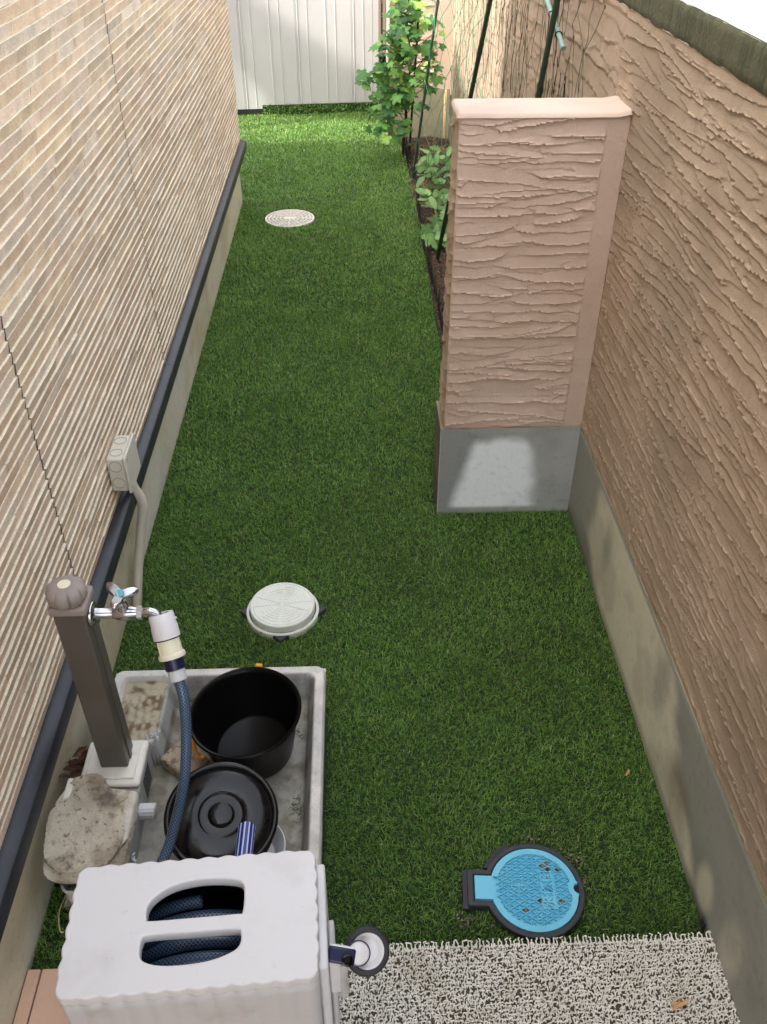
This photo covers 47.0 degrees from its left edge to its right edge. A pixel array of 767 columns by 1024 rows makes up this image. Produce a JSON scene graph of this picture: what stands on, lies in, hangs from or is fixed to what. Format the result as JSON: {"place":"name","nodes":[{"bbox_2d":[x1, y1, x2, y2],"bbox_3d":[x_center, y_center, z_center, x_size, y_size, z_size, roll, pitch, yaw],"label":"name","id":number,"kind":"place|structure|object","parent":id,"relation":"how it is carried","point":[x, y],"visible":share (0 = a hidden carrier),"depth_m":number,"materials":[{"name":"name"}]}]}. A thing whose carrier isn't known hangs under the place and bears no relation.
{"place":"outdoors","nodes":[
{"label":"outdoors","id":0,"kind":"place"},
{"bbox_2d":[144,730,160,740],"bbox_3d":[-0.645,0.627,2.459,0.048,0.021,0.035,-1,38,-2],"label":"bead chain","id":1,"kind":"object","parent":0,"point":[151,735],"visible":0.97,"depth_m":2.46,"materials":[{"name":"metal"}]},
{"bbox_2d":[378,50,441,348],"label":"ground","id":2,"kind":"structure","parent":0,"point":[383,51],"depth_m":6.87,"materials":[{"name":"brown soil"}]},
{"bbox_2d":[12,969,69,1023],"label":"tiled step","id":3,"kind":"object","parent":2,"relation":"on","point":[38,1002],"visible":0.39,"depth_m":2.08,"materials":[{"name":"tile"}]},
{"bbox_2d":[55,850,341,1023],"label":"hose reel","id":4,"kind":"object","parent":3,"relation":"on","point":[240,939],"visible":0.98,"depth_m":1.73,"materials":[{"name":"white plastic"}]},
{"bbox_2d":[328,925,389,996],"bbox_3d":[-0.050,0.933,1.813,0.126,0.217,0.085,-1,38,-2],"label":"spray nozzle","id":5,"kind":"object","parent":4,"relation":"attached to","point":[363,951],"visible":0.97,"depth_m":1.76,"materials":[{"name":"white plastic"}]},
{"bbox_2d":[339,930,739,1023],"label":"doormat","id":6,"kind":"object","parent":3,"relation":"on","point":[645,980],"visible":0.94,"depth_m":2.09,"materials":[{"name":"beige plastic"}]},
{"bbox_2d":[671,999,689,1011],"bbox_3d":[0.688,1.139,2.046,0.050,0.016,0.020,-10,39,-13],"label":"dry leaf","id":7,"kind":"object","parent":6,"relation":"on","point":[680,1003],"visible":1,"depth_m":2.04,"materials":[{"name":"orange plant"}]},
{"bbox_2d":[0,0,246,1023],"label":"house","id":8,"kind":"structure","parent":2,"relation":"on","point":[122,148],"depth_m":2.61,"materials":[{"name":"tile"}]},
{"bbox_2d":[106,433,140,492],"bbox_3d":[-0.853,-0.161,2.899,0.067,0.138,0.155,-1,38,-2],"label":"junction box","id":9,"kind":"object","parent":8,"relation":"attached to","point":[123,462],"visible":1,"depth_m":2.86,"materials":[{"name":"beige plastic"}]},
{"bbox_2d":[132,481,147,606],"bbox_3d":[-0.867,0.122,3.065,0.053,0.557,0.240,6,38,8],"label":"corrugated conduit","id":10,"kind":"object","parent":8,"relation":"attached to","point":[140,498],"visible":0.79,"depth_m":3.11,"materials":[{"name":"grey plastic"}]},
{"bbox_2d":[227,0,378,115],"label":"storage shed","id":11,"kind":"structure","parent":2,"relation":"on","point":[284,52],"depth_m":8.28,"materials":[{"name":"paint"}]},
{"bbox_2d":[31,110,705,970],"bbox_3d":[-0.593,-1.400,5.447,2.560,0.038,8.360,-1,38,-2],"label":"turf base","id":12,"kind":"object","parent":2,"relation":"on","point":[583,834],"visible":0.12,"depth_m":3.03,"materials":[{"name":"green plastic"}]},
{"bbox_2d":[58,894,66,932],"bbox_3d":[-0.816,1.013,2.243,0.017,0.013,0.113,-6,38,-7],"label":"twig","id":13,"kind":"object","parent":12,"relation":"on","point":[59,914],"visible":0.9,"depth_m":2.23,"materials":[{"name":"brown wood"}]},
{"bbox_2d":[59,746,87,782],"bbox_3d":[-0.823,0.779,2.454,0.134,0.261,0.206,-1,38,-2],"label":"leaf pile","id":14,"kind":"object","parent":12,"relation":"on","point":[75,766],"visible":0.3,"depth_m":2.41,"materials":[{"name":"brown plant"}]},
{"bbox_2d":[60,666,325,906],"bbox_3d":[-0.482,0.759,2.449,0.639,0.279,0.694,-1,38,-2],"label":"garden sink","id":15,"kind":"object","parent":12,"relation":"on","point":[149,701],"visible":0.34,"depth_m":2.45,"materials":[{"name":"concrete"}]},
{"bbox_2d":[43,773,137,885],"bbox_3d":[-0.734,0.793,2.211,0.212,0.087,0.269,-1,38,-2],"label":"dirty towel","id":16,"kind":"object","parent":15,"relation":"on","point":[91,821],"visible":0.96,"depth_m":2.17,"materials":[{"name":"beige stone"}]},
{"bbox_2d":[62,778,72,798],"bbox_3d":[-0.812,0.719,2.280,0.020,0.020,0.065,-1,38,-2],"label":"white peg","id":17,"kind":"object","parent":16,"relation":"on","point":[68,789],"visible":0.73,"depth_m":2.27,"materials":[{"name":"plastic"}]},
{"bbox_2d":[45,575,161,766],"bbox_3d":[-0.629,0.406,2.163,0.260,0.630,0.094,-1,38,-2],"label":"tap post","id":18,"kind":"object","parent":15,"relation":"on","point":[75,612],"visible":0.88,"depth_m":2.07,"materials":[{"name":"brown metal"}]},
{"bbox_2d":[149,610,186,682],"bbox_3d":[-0.497,0.309,2.047,0.064,0.157,0.134,-14,40,-18],"label":"hose connector","id":19,"kind":"object","parent":18,"relation":"attached to","point":[165,631],"visible":0.99,"depth_m":2.02,"materials":[{"name":"white plastic"}]},
{"bbox_2d":[156,679,191,861],"bbox_3d":[-0.506,0.669,1.994,0.083,0.389,0.460,3,38,3],"label":"garden hose","id":20,"kind":"object","parent":19,"relation":"hanging from","point":[185,768],"visible":0.63,"depth_m":2.08,"materials":[{"name":"blue rubber"}]},
{"bbox_2d":[131,852,136,862],"bbox_3d":[-0.626,0.874,2.215,0.009,0.050,0.019,-1,38,-2],"label":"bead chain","id":21,"kind":"object","parent":15,"relation":"hanging from","point":[134,860],"visible":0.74,"depth_m":2.21,"materials":[{"name":"metal"}]},
{"bbox_2d":[161,741,210,777],"bbox_3d":[-0.553,0.705,2.473,0.124,0.045,0.080,24,44,28],"label":"weathered block","id":22,"kind":"object","parent":15,"relation":"in","point":[170,759],"depth_m":2.46,"materials":[{"name":"beige stone"}]},
{"bbox_2d":[190,663,301,778],"bbox_3d":[-0.383,0.609,2.475,0.317,0.194,0.320,-1,38,-2],"label":"black bucket","id":23,"kind":"object","parent":15,"relation":"in","point":[248,716],"visible":0.86,"depth_m":2.53,"materials":[{"name":"plastic"}]},
{"bbox_2d":[267,825,285,852],"bbox_3d":[-0.338,0.869,2.257,0.178,0.045,0.178,-1,38,-2],"label":"white bowl","id":24,"kind":"object","parent":15,"relation":"on","point":[278,844],"visible":0.12,"depth_m":2.28,"materials":[{"name":"plastic"}]},
{"bbox_2d":[289,724,303,822],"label":"moss bits","id":25,"kind":"object","parent":15,"relation":"on","point":[298,794],"visible":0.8,"depth_m":2.39,"materials":[{"name":"green plant"}]},
{"bbox_3d":[-0.387,0.844,2.246,0.224,0.101,0.224,-1,38,-2],"label":"black tub","id":26,"kind":"object","parent":15,"relation":"on","visible":0},
{"bbox_2d":[163,762,277,860],"bbox_3d":[-0.405,0.762,2.209,0.282,0.090,0.276,-1,38,-2],"label":"black pot lid","id":27,"kind":"object","parent":26,"relation":"on","point":[224,800],"visible":0.75,"depth_m":2.21,"materials":[{"name":"plastic"}]},
{"bbox_2d":[235,821,254,855],"bbox_3d":[-0.322,0.788,2.037,0.042,0.058,0.154,-1,38,-2],"label":"brush handle","id":28,"kind":"object","parent":27,"relation":"on","point":[245,838],"visible":0.64,"depth_m":2.05,"materials":[{"name":"blue plastic"}]},
{"bbox_2d":[240,582,325,644],"bbox_3d":[-0.357,0.358,3.137,0.256,0.090,0.256,-27,45,-30],"label":"drain cap","id":29,"kind":"object","parent":12,"relation":"on","point":[280,612],"visible":1,"depth_m":3.09,"materials":[{"name":"plastic"}]},
{"bbox_2d":[265,209,314,227],"bbox_3d":[-0.669,-2.076,6.317,0.410,0.064,0.410,-1,38,-2],"label":"grate lid","id":30,"kind":"object","parent":12,"relation":"on","point":[289,218],"visible":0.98,"depth_m":6.29,"materials":[{"name":"white plastic"}]},
{"bbox_2d":[262,102,377,115],"bbox_3d":[-0.608,-3.920,8.589,1.149,0.156,0.036,-4,38,-5],"label":"turf flap","id":31,"kind":"object","parent":12,"relation":"on","point":[307,108],"visible":0.93,"depth_m":8.58,"materials":[{"name":"green plant"}]},
{"bbox_2d":[242,625,596,935],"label":"soil crumbs","id":32,"kind":"object","parent":12,"relation":"on","point":[534,840],"visible":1,"depth_m":2.35,"materials":[{"name":"brown soil"}]},
{"bbox_2d":[462,844,584,942],"bbox_3d":[0.364,1.003,2.319,0.320,0.053,0.267,-1,38,-2],"label":"valve cover","id":33,"kind":"object","parent":12,"relation":"on","point":[529,891],"visible":0.99,"depth_m":2.30,"materials":[{"name":"plastic"}]},
{"bbox_2d":[432,95,632,513],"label":"wall pier","id":34,"kind":"structure","parent":12,"relation":"on","point":[532,195],"depth_m":3.03,"materials":[{"name":"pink paint"}]},
{"bbox_2d":[699,916,706,931],"bbox_3d":[0.815,1.050,2.238,0.019,0.058,0.020,-1,38,-2],"label":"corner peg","id":35,"kind":"object","parent":12,"relation":"on","point":[703,922],"visible":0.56,"depth_m":2.23,"materials":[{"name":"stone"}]},
{"bbox_2d":[378,4,385,49],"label":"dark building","id":36,"kind":"structure","parent":2,"relation":"on","point":[381,46],"depth_m":11.18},
{"bbox_2d":[378,0,388,44],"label":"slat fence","id":37,"kind":"object","parent":2,"relation":"on","point":[380,2],"visible":0.06,"depth_m":10.76,"materials":[{"name":"brown wood"}]},
{"bbox_2d":[378,52,388,64],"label":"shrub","id":38,"kind":"object","parent":2,"relation":"on","point":[381,59],"visible":0.01,"depth_m":9.79,"materials":[{"name":"green plant"}]},
{"bbox_2d":[386,0,453,140],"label":"end wall","id":39,"kind":"structure","parent":2,"relation":"on","point":[430,125],"depth_m":7.55,"materials":[{"name":"beige paint"}]},
{"bbox_2d":[404,135,450,350],"bbox_3d":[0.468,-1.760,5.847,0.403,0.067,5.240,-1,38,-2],"label":"soil bed","id":40,"kind":"object","parent":2,"relation":"on","point":[424,211],"visible":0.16,"depth_m":6.36,"materials":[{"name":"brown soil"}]},
{"bbox_2d":[355,0,447,155],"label":"grape vine","id":41,"kind":"object","parent":40,"relation":"in","point":[401,31],"visible":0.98,"depth_m":6.89,"materials":[{"name":"green plant"}]},
{"bbox_2d":[408,0,420,152],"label":"garden stake","id":42,"kind":"object","parent":40,"relation":"on","point":[412,106],"visible":0.52,"depth_m":7.16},
{"bbox_2d":[405,135,442,344],"bbox_3d":[0.258,-2.105,6.232,0.071,0.150,3.978,-1,38,-2],"label":"lawn edging","id":43,"kind":"object","parent":40,"relation":"on","point":[429,264],"visible":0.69,"depth_m":5.66,"materials":[{"name":"black plastic"}]},
{"bbox_2d":[411,0,438,183],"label":"garden stake","id":44,"kind":"object","parent":40,"relation":"on","point":[423,101],"visible":0.85,"depth_m":6.58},
{"bbox_2d":[412,146,451,176],"bbox_3d":[0.432,-2.757,6.962,0.411,0.252,0.318,-1,38,-2],"label":"young plant","id":45,"kind":"object","parent":40,"relation":"on","point":[443,159],"visible":0.42,"depth_m":6.93,"materials":[{"name":"green plant"}]},
{"bbox_2d":[415,188,448,216],"bbox_3d":[0.383,-2.186,6.255,0.317,0.241,0.339,-1,38,-2],"label":"young plant","id":46,"kind":"object","parent":40,"relation":"on","point":[438,200],"visible":0.62,"depth_m":6.26,"materials":[{"name":"green plant"}]},
{"bbox_2d":[416,153,449,191],"bbox_3d":[0.385,-2.519,6.612,0.308,0.319,0.400,-1,38,-2],"label":"young plant","id":47,"kind":"object","parent":40,"relation":"on","point":[432,172],"visible":0.87,"depth_m":6.59,"materials":[{"name":"green plant"}]},
{"bbox_2d":[420,212,447,250],"bbox_3d":[0.425,-1.855,5.875,0.385,0.188,0.452,-1,38,-2],"label":"young plant","id":48,"kind":"object","parent":40,"relation":"on","point":[432,234],"visible":0.44,"depth_m":5.81,"materials":[{"name":"green plant"}]},
{"bbox_2d":[434,173,449,196],"bbox_3d":[0.500,-2.325,6.462,0.258,0.207,0.439,-1,38,-2],"label":"young plant","id":49,"kind":"object","parent":40,"relation":"on","point":[441,190],"visible":0.19,"depth_m":6.48,"materials":[{"name":"green plant"}]},
{"bbox_2d":[437,205,447,226],"bbox_3d":[0.548,-1.962,6.031,0.345,0.228,0.442,-11,39,-14],"label":"young plant","id":50,"kind":"object","parent":40,"relation":"on","point":[441,207],"visible":0.06,"depth_m":6.06,"materials":[{"name":"green plant"}]},
{"bbox_2d":[443,90,446,138],"bbox_3d":[0.533,-3.447,7.694,0.021,0.420,0.081,2,38,2],"label":"wooden board","id":51,"kind":"object","parent":40,"relation":"on","point":[444,114],"visible":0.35,"depth_m":7.69,"materials":[{"name":"beige wood"}]},
{"bbox_2d":[435,0,492,260],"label":"garden stake","id":52,"kind":"object","parent":40,"relation":"on","point":[477,63],"visible":0.5,"depth_m":4.77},
{"bbox_2d":[535,0,560,97],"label":"garden stake","id":53,"kind":"object","parent":40,"relation":"on","point":[553,19],"visible":0.21,"depth_m":3.45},
{"bbox_2d":[544,0,565,50],"bbox_3d":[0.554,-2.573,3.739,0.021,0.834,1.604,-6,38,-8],"label":"clip","id":54,"kind":"object","parent":53,"relation":"attached to","point":[558,34],"visible":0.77,"depth_m":3.40,"materials":[{"name":"plastic"}]},
{"bbox_2d":[448,0,766,1023],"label":"retaining wall","id":55,"kind":"structure","parent":2,"relation":"on","point":[668,506],"depth_m":2.29,"materials":[{"name":"beige paint"}]},
{"bbox_2d":[412,0,486,184],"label":"climbing net","id":56,"kind":"object","parent":55,"relation":"attached to","point":[445,79],"visible":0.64,"depth_m":6.02,"materials":[{"name":"green plastic"}]},
{"bbox_2d":[450,0,605,99],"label":"climbing net","id":57,"kind":"object","parent":55,"relation":"attached to","point":[526,54],"visible":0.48,"depth_m":4.58,"materials":[{"name":"green plastic"}]},
{"bbox_2d":[496,0,565,97],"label":"dried tendrils","id":58,"kind":"object","parent":57,"relation":"attached to","point":[524,52],"visible":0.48,"depth_m":4.30,"materials":[{"name":"brown plant"}]},
{"bbox_2d":[747,0,766,8],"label":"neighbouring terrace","id":59,"kind":"structure","parent":0,"point":[762,3],"depth_m":2.27,"materials":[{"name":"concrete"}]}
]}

